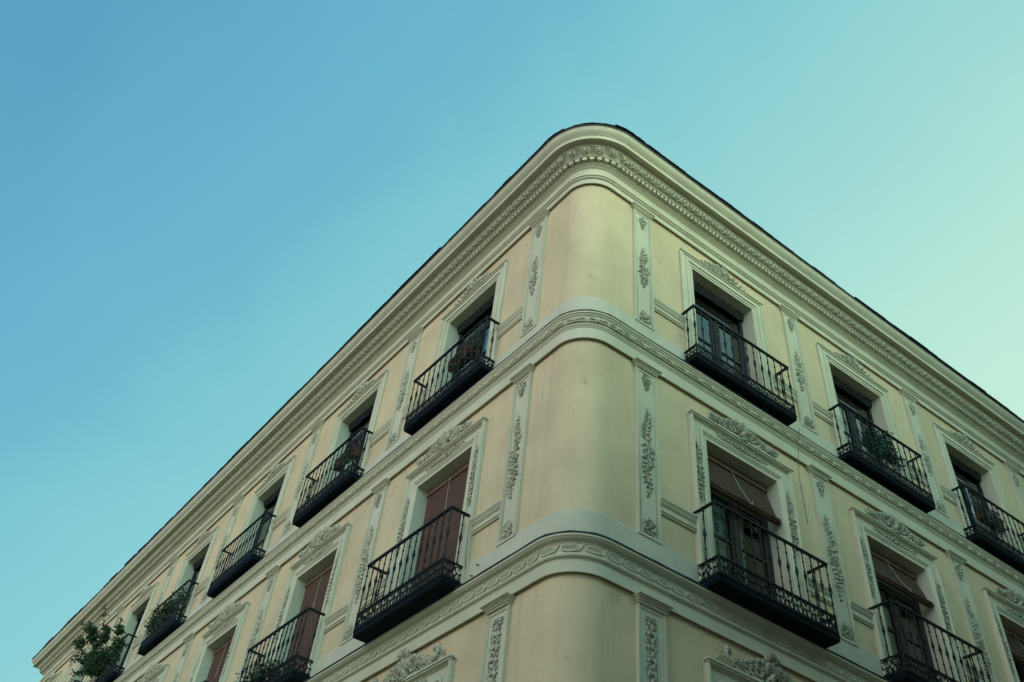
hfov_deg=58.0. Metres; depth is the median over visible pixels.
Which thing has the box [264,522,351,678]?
window
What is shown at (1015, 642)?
roller blind
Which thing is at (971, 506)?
metal tube
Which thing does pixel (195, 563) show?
window
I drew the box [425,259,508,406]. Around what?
window
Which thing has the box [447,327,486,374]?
flower box
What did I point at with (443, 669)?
window
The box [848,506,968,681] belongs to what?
window
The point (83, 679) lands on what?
window
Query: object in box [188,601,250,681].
window
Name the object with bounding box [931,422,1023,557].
window
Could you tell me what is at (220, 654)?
roller blind
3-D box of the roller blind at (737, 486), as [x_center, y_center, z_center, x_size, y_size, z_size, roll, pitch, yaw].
[3.501,2.230,14.214,1.510,0.801,0.308,30,-49,-22]
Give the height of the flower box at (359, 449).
0.902 m
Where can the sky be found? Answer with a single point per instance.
(203, 202)
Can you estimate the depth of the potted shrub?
26.88 m
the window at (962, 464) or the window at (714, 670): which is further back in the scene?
the window at (962, 464)
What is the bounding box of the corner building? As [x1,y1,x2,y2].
[32,122,1023,681]
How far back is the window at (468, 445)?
15.06 m
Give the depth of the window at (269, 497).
23.00 m
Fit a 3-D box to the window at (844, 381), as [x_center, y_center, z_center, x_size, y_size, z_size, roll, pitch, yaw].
[6.785,1.564,18.020,2.166,3.146,0.450,30,-49,-22]
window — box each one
[47,670,62,681]
[70,633,100,681]
[108,581,159,672]
[137,663,169,681]
[171,525,220,621]
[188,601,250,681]
[230,455,296,565]
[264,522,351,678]
[314,369,388,500]
[371,643,455,681]
[381,416,488,610]
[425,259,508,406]
[679,248,776,400]
[687,408,813,618]
[703,645,794,681]
[815,342,912,486]
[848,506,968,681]
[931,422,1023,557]
[980,586,1023,681]
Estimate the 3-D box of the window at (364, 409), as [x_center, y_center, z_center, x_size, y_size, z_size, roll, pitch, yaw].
[-3.402,2.207,19.901,0.450,3.146,2.166,32,-50,-23]
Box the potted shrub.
[69,603,128,680]
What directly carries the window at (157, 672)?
in the corner building
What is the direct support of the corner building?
on the ground
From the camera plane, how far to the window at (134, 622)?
28.10 m
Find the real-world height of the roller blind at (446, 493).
2.467 m
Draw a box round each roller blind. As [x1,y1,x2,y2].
[206,637,232,681]
[286,562,333,672]
[411,461,469,589]
[707,452,781,525]
[869,547,933,608]
[1003,626,1023,663]
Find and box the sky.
[0,0,1023,681]
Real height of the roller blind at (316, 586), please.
2.467 m
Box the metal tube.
[964,488,979,530]
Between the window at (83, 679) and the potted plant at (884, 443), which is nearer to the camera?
the potted plant at (884, 443)
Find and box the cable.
[798,428,807,522]
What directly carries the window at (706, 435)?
in the corner building
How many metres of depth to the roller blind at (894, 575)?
15.63 m
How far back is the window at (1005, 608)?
16.97 m
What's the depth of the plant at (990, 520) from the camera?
18.44 m
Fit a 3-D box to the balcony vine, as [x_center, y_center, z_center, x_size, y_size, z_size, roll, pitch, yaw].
[-9.026,7.164,24.149,0.578,1.149,2.369,32,-50,-23]
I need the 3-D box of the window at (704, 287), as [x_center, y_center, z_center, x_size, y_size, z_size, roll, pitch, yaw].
[3.794,-0.185,16.640,2.166,3.146,0.450,30,-49,-22]
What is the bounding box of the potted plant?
[235,656,282,681]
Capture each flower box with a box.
[331,436,362,472]
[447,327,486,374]
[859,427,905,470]
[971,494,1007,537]
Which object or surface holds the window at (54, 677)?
in the corner building
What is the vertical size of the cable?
1.821 m
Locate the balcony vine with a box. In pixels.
[144,587,190,637]

